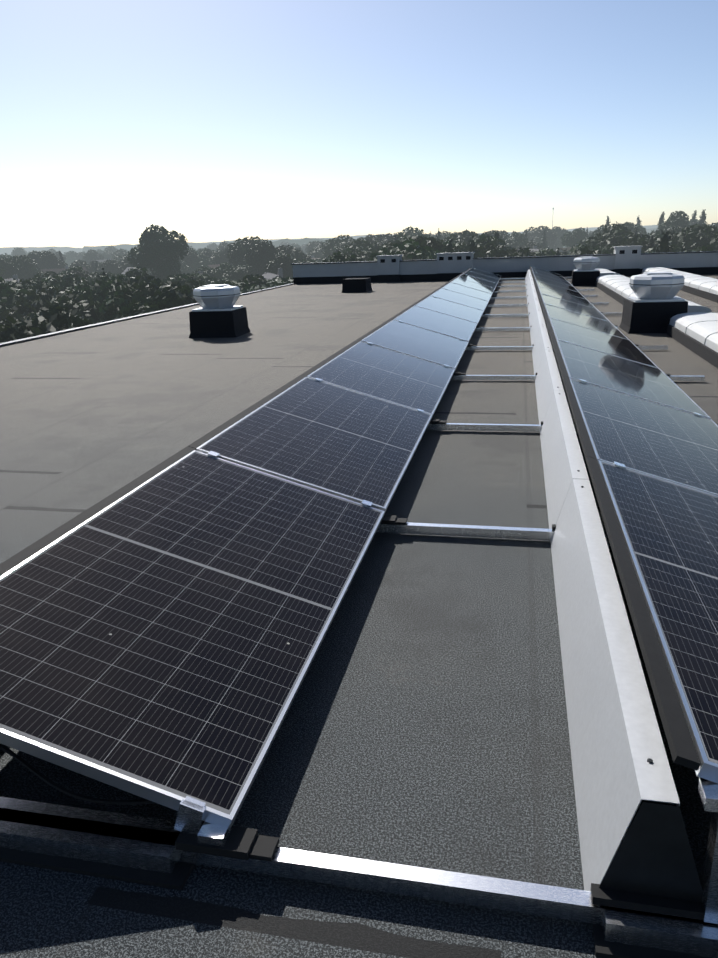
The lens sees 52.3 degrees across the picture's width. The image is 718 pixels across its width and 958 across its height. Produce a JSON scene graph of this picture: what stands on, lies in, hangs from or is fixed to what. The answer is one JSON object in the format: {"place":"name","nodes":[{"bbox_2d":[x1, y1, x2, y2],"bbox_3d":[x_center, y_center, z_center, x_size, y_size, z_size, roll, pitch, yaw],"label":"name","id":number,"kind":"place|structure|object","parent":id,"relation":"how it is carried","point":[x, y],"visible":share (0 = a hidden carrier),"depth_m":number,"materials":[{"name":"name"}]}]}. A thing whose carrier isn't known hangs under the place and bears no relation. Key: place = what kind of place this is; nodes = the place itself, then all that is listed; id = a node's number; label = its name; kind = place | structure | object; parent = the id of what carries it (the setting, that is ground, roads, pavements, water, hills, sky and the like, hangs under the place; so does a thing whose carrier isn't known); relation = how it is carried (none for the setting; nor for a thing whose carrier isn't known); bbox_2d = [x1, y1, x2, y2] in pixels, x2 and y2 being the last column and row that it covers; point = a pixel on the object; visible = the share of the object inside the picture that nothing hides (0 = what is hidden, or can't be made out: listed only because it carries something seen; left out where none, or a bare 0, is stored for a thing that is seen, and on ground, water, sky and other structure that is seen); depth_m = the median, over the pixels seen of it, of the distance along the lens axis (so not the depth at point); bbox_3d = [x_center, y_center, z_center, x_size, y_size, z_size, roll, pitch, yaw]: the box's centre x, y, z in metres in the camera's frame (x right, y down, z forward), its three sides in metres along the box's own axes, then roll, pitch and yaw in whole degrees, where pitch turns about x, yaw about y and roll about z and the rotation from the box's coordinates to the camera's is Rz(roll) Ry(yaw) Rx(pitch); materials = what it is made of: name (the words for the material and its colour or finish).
{"place":"outdoors","nodes":[
{"label":"outdoors","id":0,"kind":"place"},
{"bbox_2d":[0,743,154,804],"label":"pv cables","id":1,"kind":"object","parent":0,"point":[32,769],"visible":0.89,"depth_m":1.84,"materials":[{"name":"black rubber"}]},
{"bbox_2d":[0,224,713,255],"bbox_3d":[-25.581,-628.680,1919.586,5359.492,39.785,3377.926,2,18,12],"label":"distant hills","id":2,"kind":"structure","parent":0,"point":[128,247],"depth_m":1626.77,"materials":[{"name":"green plant"}]},
{"bbox_2d":[0,274,717,957],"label":"building roof","id":3,"kind":"structure","parent":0,"point":[424,724],"depth_m":2.51,"materials":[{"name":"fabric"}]},
{"bbox_2d":[189,284,250,337],"bbox_3d":[-2.360,-2.833,12.268,0.816,0.818,0.816,1,18,9],"label":"roof fan","id":4,"kind":"object","parent":3,"relation":"on","point":[218,314],"visible":1,"depth_m":11.98},
{"bbox_2d":[341,278,372,292],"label":"roof curb","id":5,"kind":"structure","parent":3,"relation":"on","point":[355,285],"depth_m":21.55,"materials":[{"name":"metal"}]},
{"bbox_2d":[0,266,717,957],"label":"pv mounting system","id":6,"kind":"object","parent":3,"relation":"on","point":[644,892],"visible":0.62,"depth_m":1.77,"materials":[{"name":"silver metal"}]},
{"bbox_2d":[0,450,384,830],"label":"solar panel","id":7,"kind":"object","parent":6,"relation":"attached to","point":[163,633],"visible":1,"depth_m":2.35,"materials":[{"name":"black glass"}]},
{"bbox_2d":[196,377,431,513],"bbox_3d":[-0.145,-0.311,4.734,1.038,0.035,2.094,17,21,6],"label":"solar panel","id":8,"kind":"object","parent":6,"relation":"attached to","point":[351,445],"visible":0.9,"depth_m":4.42,"materials":[{"name":"black glass"}]},
{"bbox_2d":[307,341,454,418],"bbox_3d":[0.290,-0.963,6.706,1.038,0.038,2.094,18,21,6],"label":"solar panel","id":9,"kind":"object","parent":6,"relation":"attached to","point":[395,377],"visible":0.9,"depth_m":6.49,"materials":[{"name":"black glass"}]},
{"bbox_2d":[361,320,468,371],"bbox_3d":[0.727,-1.617,8.672,1.038,0.037,2.094,18,21,6],"label":"solar panel","id":10,"kind":"object","parent":6,"relation":"attached to","point":[418,342],"visible":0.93,"depth_m":8.49,"materials":[{"name":"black glass"}]},
{"bbox_2d":[393,305,477,341],"bbox_3d":[1.161,-2.274,10.640,1.038,0.037,2.094,17,21,6],"label":"solar panel","id":11,"kind":"object","parent":6,"relation":"attached to","point":[439,322],"visible":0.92,"depth_m":10.49,"materials":[{"name":"black glass"}]},
{"bbox_2d":[415,296,483,324],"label":"solar panel","id":12,"kind":"object","parent":6,"relation":"attached to","point":[454,309],"visible":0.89,"depth_m":12.50,"materials":[{"name":"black glass"}]},
{"bbox_2d":[430,288,488,310],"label":"solar panel","id":13,"kind":"object","parent":6,"relation":"attached to","point":[460,298],"visible":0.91,"depth_m":14.49,"materials":[{"name":"black glass"}]},
{"bbox_2d":[442,282,491,300],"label":"solar panel","id":14,"kind":"object","parent":6,"relation":"attached to","point":[468,291],"visible":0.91,"depth_m":16.48,"materials":[{"name":"black glass"}]},
{"bbox_2d":[451,278,494,293],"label":"solar panel","id":15,"kind":"object","parent":6,"relation":"attached to","point":[474,285],"visible":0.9,"depth_m":18.43,"materials":[{"name":"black glass"}]},
{"bbox_2d":[458,274,496,287],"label":"solar panel","id":16,"kind":"object","parent":6,"relation":"attached to","point":[478,280],"visible":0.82,"depth_m":20.46,"materials":[{"name":"black glass"}]},
{"bbox_2d":[464,271,498,283],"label":"solar panel","id":17,"kind":"object","parent":6,"relation":"attached to","point":[481,276],"visible":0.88,"depth_m":22.38,"materials":[{"name":"black glass"}]},
{"bbox_2d":[468,268,500,279],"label":"solar panel","id":18,"kind":"object","parent":6,"relation":"attached to","point":[485,273],"visible":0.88,"depth_m":24.39,"materials":[{"name":"black glass"}]},
{"bbox_2d":[533,272,571,285],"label":"solar panel","id":19,"kind":"object","parent":6,"relation":"attached to","point":[552,278],"visible":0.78,"depth_m":20.08,"materials":[{"name":"black glass"}]},
{"bbox_2d":[535,276,578,291],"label":"solar panel","id":20,"kind":"object","parent":6,"relation":"attached to","point":[562,285],"visible":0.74,"depth_m":18.09,"materials":[{"name":"black glass"}]},
{"bbox_2d":[536,280,585,298],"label":"solar panel","id":21,"kind":"object","parent":6,"relation":"attached to","point":[560,289],"visible":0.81,"depth_m":16.11,"materials":[{"name":"black glass"}]},
{"bbox_2d":[538,286,595,308],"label":"solar panel","id":22,"kind":"object","parent":6,"relation":"attached to","point":[564,296],"visible":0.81,"depth_m":14.09,"materials":[{"name":"black glass"}]},
{"bbox_2d":[540,293,609,321],"bbox_3d":[3.553,-2.862,12.200,1.038,0.037,2.094,17,21,6],"label":"solar panel","id":23,"kind":"object","parent":6,"relation":"attached to","point":[572,306],"visible":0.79,"depth_m":12.09,"materials":[{"name":"black glass"}]},
{"bbox_2d":[544,304,628,339],"bbox_3d":[3.119,-2.209,10.232,1.038,0.037,2.094,17,21,6],"label":"solar panel","id":24,"kind":"object","parent":6,"relation":"attached to","point":[586,321],"visible":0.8,"depth_m":10.12,"materials":[{"name":"black glass"}]},
{"bbox_2d":[549,317,657,367],"bbox_3d":[2.685,-1.558,8.261,1.038,0.037,2.094,18,21,6],"label":"solar panel","id":25,"kind":"object","parent":6,"relation":"attached to","point":[597,340],"visible":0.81,"depth_m":8.11,"materials":[{"name":"black glass"}]},
{"bbox_2d":[556,339,710,418],"bbox_3d":[2.247,-0.903,6.291,1.038,0.036,2.094,17,21,6],"label":"solar panel","id":26,"kind":"object","parent":6,"relation":"attached to","point":[626,376],"visible":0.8,"depth_m":6.05,"materials":[{"name":"black glass"}]},
{"bbox_2d":[569,378,717,495],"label":"solar panel","id":27,"kind":"object","parent":6,"relation":"attached to","point":[667,443],"visible":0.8,"depth_m":4.17,"materials":[{"name":"black glass"}]},
{"bbox_2d":[598,460,717,782],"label":"solar panel","id":28,"kind":"object","parent":6,"relation":"attached to","point":[669,529],"visible":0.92,"depth_m":2.31,"materials":[{"name":"black glass"}]},
{"bbox_2d":[291,246,717,283],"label":"parapet wall chimneys","id":29,"kind":"object","parent":3,"relation":"on","point":[628,261],"visible":0.94,"depth_m":25.61,"materials":[{"name":"paint"}]},
{"bbox_2d":[571,256,599,285],"bbox_3d":[6.572,-6.024,21.184,0.816,0.798,0.816,3,19,15],"label":"roof fan","id":30,"kind":"object","parent":3,"relation":"on","point":[586,273],"visible":0.98,"depth_m":20.89},
{"bbox_2d":[619,272,687,333],"bbox_3d":[4.439,-2.664,10.982,0.838,0.838,0.838,1,18,10],"label":"roof fan","id":31,"kind":"object","parent":3,"relation":"on","point":[656,305],"visible":0.98,"depth_m":10.69},
{"bbox_2d":[595,275,711,312],"bbox_3d":[6.101,-4.081,16.039,0.860,0.307,9.850,2,18,12],"label":"skylight","id":32,"kind":"object","parent":3,"relation":"on","point":[618,288],"visible":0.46,"depth_m":16.66,"materials":[{"name":"plastic"}]},
{"bbox_2d":[641,267,717,302],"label":"skylight","id":33,"kind":"object","parent":3,"relation":"on","point":[705,287],"visible":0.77,"depth_m":17.16,"materials":[{"name":"plastic"}]},
{"bbox_2d":[667,312,717,368],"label":"skylight","id":34,"kind":"object","parent":3,"relation":"on","point":[696,333],"visible":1,"depth_m":9.21,"materials":[{"name":"plastic"}]},
{"bbox_2d":[0,0,717,247],"label":"sky","id":35,"kind":"structure","parent":0,"point":[201,121],"materials":[{"name":"blue"}]},
{"label":"ground","id":36,"kind":"structure","parent":0,"visible":0},
{"bbox_2d":[0,258,22,278],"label":"tree","id":37,"kind":"object","parent":36,"relation":"on","point":[9,266],"visible":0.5,"depth_m":125.17,"materials":[{"name":"green plant"}]},
{"bbox_2d":[0,286,35,317],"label":"tree","id":38,"kind":"object","parent":36,"relation":"on","point":[11,300],"visible":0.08,"depth_m":51.80,"materials":[{"name":"green plant"}]},
{"bbox_2d":[0,282,40,301],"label":"tree","id":39,"kind":"object","parent":36,"relation":"on","point":[15,285],"visible":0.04,"depth_m":53.35,"materials":[{"name":"green plant"}]},
{"bbox_2d":[6,255,38,280],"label":"tree","id":40,"kind":"object","parent":36,"relation":"on","point":[24,266],"visible":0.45,"depth_m":128.41,"materials":[{"name":"green plant"}]},
{"bbox_2d":[5,279,52,295],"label":"tree","id":41,"kind":"object","parent":36,"relation":"on","point":[29,283],"visible":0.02,"depth_m":56.06,"materials":[{"name":"green plant"}]},
{"bbox_2d":[27,250,44,263],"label":"tree","id":42,"kind":"object","parent":36,"relation":"on","point":[34,255],"visible":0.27,"depth_m":161.58,"materials":[{"name":"green plant"}]},
{"bbox_2d":[0,283,72,339],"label":"tree","id":43,"kind":"object","parent":36,"relation":"on","point":[22,310],"visible":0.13,"depth_m":47.54,"materials":[{"name":"green plant"}]},
{"bbox_2d":[21,271,57,284],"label":"tree","id":44,"kind":"object","parent":36,"relation":"on","point":[46,274],"visible":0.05,"depth_m":79.26,"materials":[{"name":"green plant"}]},
{"bbox_2d":[0,304,92,342],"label":"tree","id":45,"kind":"object","parent":36,"relation":"on","point":[52,319],"visible":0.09,"depth_m":29.92,"materials":[{"name":"green plant"}]},
{"bbox_2d":[36,251,65,268],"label":"tree","id":46,"kind":"object","parent":36,"relation":"on","point":[50,260],"visible":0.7,"depth_m":161.08,"materials":[{"name":"green plant"}]},
{"bbox_2d":[28,273,89,292],"bbox_3d":[-25.158,-13.008,63.320,7.020,9.236,6.244,4,19,18],"label":"tree","id":47,"kind":"object","parent":36,"relation":"on","point":[60,282],"visible":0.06,"depth_m":61.72,"materials":[{"name":"green plant"}]},
{"bbox_2d":[23,291,100,327],"bbox_3d":[-18.028,-7.516,46.602,6.753,8.622,6.275,14,24,40],"label":"tree","id":48,"kind":"object","parent":36,"relation":"on","point":[85,305],"visible":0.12,"depth_m":44.73,"materials":[{"name":"green plant"}]},
{"bbox_2d":[63,251,77,265],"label":"tree","id":49,"kind":"object","parent":36,"relation":"on","point":[70,257],"visible":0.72,"depth_m":355.12,"materials":[{"name":"green plant"}]},
{"bbox_2d":[69,259,93,273],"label":"tree","id":50,"kind":"object","parent":36,"relation":"on","point":[87,266],"visible":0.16,"depth_m":161.26,"materials":[{"name":"green plant"}]},
{"bbox_2d":[66,282,98,297],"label":"tree","id":51,"kind":"object","parent":36,"relation":"on","point":[77,287],"visible":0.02,"depth_m":53.63,"materials":[{"name":"green plant"}]},
{"bbox_2d":[82,249,103,262],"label":"tree","id":52,"kind":"object","parent":36,"relation":"on","point":[90,256],"visible":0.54,"depth_m":255.44,"materials":[{"name":"green plant"}]},
{"bbox_2d":[99,259,118,274],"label":"tree","id":53,"kind":"object","parent":36,"relation":"on","point":[111,265],"visible":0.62,"depth_m":152.93,"materials":[{"name":"green plant"}]},
{"bbox_2d":[84,274,153,304],"bbox_3d":[-16.003,-9.317,50.672,7.179,9.407,6.305,-7,19,-16],"label":"tree","id":54,"kind":"object","parent":36,"relation":"on","point":[110,286],"visible":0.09,"depth_m":48.75,"materials":[{"name":"green plant"}]},
{"bbox_2d":[99,287,155,320],"bbox_3d":[-13.653,-7.044,44.250,6.934,8.881,5.134,1,18,11],"label":"tree","id":55,"kind":"object","parent":36,"relation":"on","point":[109,299],"visible":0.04,"depth_m":42.48,"materials":[{"name":"green plant"}]},
{"bbox_2d":[116,255,141,272],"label":"tree","id":56,"kind":"object","parent":36,"relation":"on","point":[124,266],"visible":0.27,"depth_m":144.15,"materials":[{"name":"green plant"}]},
{"bbox_2d":[117,266,152,282],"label":"tree","id":57,"kind":"object","parent":36,"relation":"on","point":[132,272],"visible":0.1,"depth_m":63.56,"materials":[{"name":"green plant"}]},
{"bbox_2d":[96,276,180,322],"bbox_3d":[-12.755,-7.532,44.766,6.333,9.437,5.761,8,20,28],"label":"tree","id":58,"kind":"object","parent":36,"relation":"on","point":[148,287],"visible":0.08,"depth_m":42.90,"materials":[{"name":"green plant"}]},
{"bbox_2d":[114,302,163,319],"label":"tree","id":59,"kind":"object","parent":36,"relation":"on","point":[130,310],"visible":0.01,"depth_m":34.45,"materials":[{"name":"green plant"}]},
{"bbox_2d":[127,224,188,279],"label":"tree","id":60,"kind":"object","parent":36,"relation":"on","point":[160,251],"visible":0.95,"depth_m":99.94,"materials":[{"name":"green plant"}]},
{"bbox_2d":[122,281,197,314],"bbox_3d":[-9.661,-5.761,39.170,3.516,9.317,5.759,8,21,29],"label":"tree","id":61,"kind":"object","parent":36,"relation":"on","point":[170,297],"visible":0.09,"depth_m":37.05,"materials":[{"name":"green plant"}]},
{"bbox_2d":[173,273,199,286],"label":"tree","id":62,"kind":"object","parent":36,"relation":"on","point":[185,278],"visible":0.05,"depth_m":63.92,"materials":[{"name":"green plant"}]},
{"bbox_2d":[183,250,197,270],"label":"tree","id":63,"kind":"object","parent":36,"relation":"on","point":[189,258],"visible":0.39,"depth_m":163.74,"materials":[{"name":"green plant"}]},
{"bbox_2d":[178,278,210,291],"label":"tree","id":64,"kind":"object","parent":36,"relation":"on","point":[197,284],"visible":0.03,"depth_m":50.09,"materials":[{"name":"green plant"}]},
{"bbox_2d":[191,252,213,270],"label":"tree","id":65,"kind":"object","parent":36,"relation":"on","point":[204,261],"visible":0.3,"depth_m":164.77,"materials":[{"name":"green plant"}]},
{"bbox_2d":[191,267,220,279],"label":"tree","id":66,"kind":"object","parent":36,"relation":"on","point":[210,272],"visible":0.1,"depth_m":106.96,"materials":[{"name":"green plant"}]},
{"bbox_2d":[209,247,232,264],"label":"tree","id":67,"kind":"object","parent":36,"relation":"on","point":[218,257],"visible":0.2,"depth_m":157.60,"materials":[{"name":"green plant"}]},
{"bbox_2d":[215,262,233,278],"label":"tree","id":68,"kind":"object","parent":36,"relation":"on","point":[222,269],"visible":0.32,"depth_m":109.37,"materials":[{"name":"green plant"}]},
{"bbox_2d":[216,280,261,290],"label":"tree","id":69,"kind":"object","parent":36,"relation":"on","point":[240,285],"depth_m":49.71,"materials":[{"name":"green plant"}]},
{"bbox_2d":[223,264,257,281],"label":"tree","id":70,"kind":"object","parent":36,"relation":"on","point":[236,274],"visible":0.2,"depth_m":105.64,"materials":[{"name":"green plant"}]},
{"bbox_2d":[226,236,266,266],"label":"tree","id":71,"kind":"object","parent":36,"relation":"on","point":[238,249],"visible":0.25,"depth_m":120.39,"materials":[{"name":"green plant"}]},
{"bbox_2d":[239,274,269,286],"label":"tree","id":72,"kind":"object","parent":36,"relation":"on","point":[252,279],"visible":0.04,"depth_m":52.94,"materials":[{"name":"green plant"}]},
{"bbox_2d":[243,239,277,275],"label":"tree","id":73,"kind":"object","parent":36,"relation":"on","point":[259,255],"visible":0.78,"depth_m":108.19,"materials":[{"name":"green plant"}]},
{"bbox_2d":[240,277,292,293],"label":"tree","id":74,"kind":"object","parent":36,"relation":"on","point":[275,283],"visible":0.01,"depth_m":48.55,"materials":[{"name":"green plant"}]},
{"bbox_2d":[259,268,282,279],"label":"building","id":75,"kind":"structure","parent":36,"relation":"on","point":[267,276],"depth_m":92.11,"materials":[{"name":"white"}]},
{"bbox_2d":[264,253,293,277],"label":"tree","id":76,"kind":"object","parent":36,"relation":"on","point":[284,262],"visible":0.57,"depth_m":95.39,"materials":[{"name":"green plant"}]},
{"bbox_2d":[275,245,310,260],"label":"tree","id":77,"kind":"object","parent":36,"relation":"on","point":[292,252],"visible":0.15,"depth_m":120.23,"materials":[{"name":"green plant"}]},
{"bbox_2d":[307,246,324,258],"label":"tree","id":78,"kind":"object","parent":36,"relation":"on","point":[316,253],"visible":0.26,"depth_m":186.31,"materials":[{"name":"green plant"}]},
{"bbox_2d":[320,234,353,259],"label":"tree","id":79,"kind":"object","parent":36,"relation":"on","point":[328,247],"visible":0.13,"depth_m":141.28,"materials":[{"name":"green plant"}]},
{"bbox_2d":[322,251,362,262],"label":"tree","id":80,"kind":"object","parent":36,"relation":"on","point":[340,258],"visible":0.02,"depth_m":47.65,"materials":[{"name":"green plant"}]},
{"bbox_2d":[345,249,375,261],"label":"tree","id":81,"kind":"object","parent":36,"relation":"on","point":[362,255],"visible":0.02,"depth_m":75.39,"materials":[{"name":"green plant"}]},
{"bbox_2d":[342,239,384,254],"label":"tree","id":82,"kind":"object","parent":36,"relation":"on","point":[364,244],"visible":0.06,"depth_m":96.00,"materials":[{"name":"green plant"}]},
{"bbox_2d":[362,233,392,242],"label":"tree","id":83,"kind":"object","parent":36,"relation":"on","point":[378,238],"visible":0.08,"depth_m":139.94,"materials":[{"name":"green plant"}]},
{"bbox_2d":[368,238,440,260],"bbox_3d":[3.219,-10.746,50.307,9.129,11.083,6.785,-17,23,-39],"label":"tree","id":84,"kind":"object","parent":36,"relation":"on","point":[407,254],"visible":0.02,"depth_m":48.43,"materials":[{"name":"green plant"}]},
{"bbox_2d":[396,226,428,236],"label":"tree","id":85,"kind":"object","parent":36,"relation":"on","point":[409,231],"visible":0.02,"depth_m":140.88,"materials":[{"name":"green plant"}]},
{"bbox_2d":[395,235,464,256],"bbox_3d":[6.109,-15.163,63.302,8.361,11.274,9.144,4,19,17],"label":"tree","id":86,"kind":"object","parent":36,"relation":"on","point":[423,241],"visible":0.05,"depth_m":60.78,"materials":[{"name":"green plant"}]},
{"bbox_2d":[443,229,479,242],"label":"tree","id":87,"kind":"object","parent":36,"relation":"on","point":[464,237],"visible":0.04,"depth_m":102.25,"materials":[{"name":"green plant"}]},
{"bbox_2d":[468,235,479,257],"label":"conifer tree","id":88,"kind":"object","parent":36,"relation":"on","point":[473,247],"visible":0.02,"depth_m":52.68,"materials":[{"name":"green plant"}]},
{"bbox_2d":[463,233,513,250],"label":"tree","id":89,"kind":"object","parent":36,"relation":"on","point":[481,241],"visible":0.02,"depth_m":69.25,"materials":[{"name":"green plant"}]},
{"bbox_2d":[476,242,513,257],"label":"tree","id":90,"kind":"object","parent":36,"relation":"on","point":[497,251],"visible":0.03,"depth_m":60.64,"materials":[{"name":"green plant"}]},
{"bbox_2d":[505,232,529,244],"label":"tree","id":91,"kind":"object","parent":36,"relation":"on","point":[517,236],"visible":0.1,"depth_m":153.76,"materials":[{"name":"green plant"}]},
{"bbox_2d":[532,226,557,250],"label":"tree","id":92,"kind":"object","parent":36,"relation":"on","point":[551,235],"visible":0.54,"depth_m":219.48,"materials":[{"name":"green plant"}]},
{"bbox_2d":[552,226,568,251],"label":"tree","id":93,"kind":"object","parent":36,"relation":"on","point":[560,231],"visible":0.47,"depth_m":241.13,"materials":[{"name":"green plant"}]},
{"bbox_2d":[560,227,588,246],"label":"tree","id":94,"kind":"object","parent":36,"relation":"on","point":[569,239],"visible":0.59,"depth_m":165.23,"materials":[{"name":"green plant"}]},
{"bbox_2d":[570,246,608,254],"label":"tree","id":95,"kind":"object","parent":36,"relation":"on","point":[588,250],"depth_m":49.47,"materials":[{"name":"green plant"}]},
{"bbox_2d":[589,223,633,244],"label":"tree","id":96,"kind":"object","parent":36,"relation":"on","point":[614,226],"visible":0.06,"depth_m":84.05,"materials":[{"name":"green plant"}]},
{"bbox_2d":[585,227,639,251],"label":"tree","id":97,"kind":"object","parent":36,"relation":"on","point":[610,240],"visible":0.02,"depth_m":78.49,"materials":[{"name":"green plant"}]},
{"bbox_2d":[613,234,684,252],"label":"tree","id":98,"kind":"object","parent":36,"relation":"on","point":[639,240],"visible":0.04,"depth_m":66.80,"materials":[{"name":"green plant"}]},
{"bbox_2d":[655,230,671,252],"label":"conifer tree","id":99,"kind":"object","parent":36,"relation":"on","point":[663,246],"depth_m":43.84,"materials":[{"name":"green plant"}]},
{"bbox_2d":[658,211,691,230],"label":"tree","id":100,"kind":"object","parent":36,"relation":"on","point":[677,218],"visible":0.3,"depth_m":129.09,"materials":[{"name":"green plant"}]},
{"bbox_2d":[668,231,708,251],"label":"tree","id":101,"kind":"object","parent":36,"relation":"on","point":[675,235],"visible":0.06,"depth_m":69.57,"materials":[{"name":"green plant"}]},
{"bbox_2d":[675,224,717,250],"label":"tree","id":102,"kind":"object","parent":36,"relation":"on","point":[697,234],"visible":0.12,"depth_m":67.84,"materials":[{"name":"green plant"}]},
{"bbox_2d":[693,231,717,250],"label":"tree","id":103,"kind":"object","parent":36,"relation":"on","point":[713,243],"visible":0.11,"depth_m":56.16,"materials":[{"name":"green plant"}]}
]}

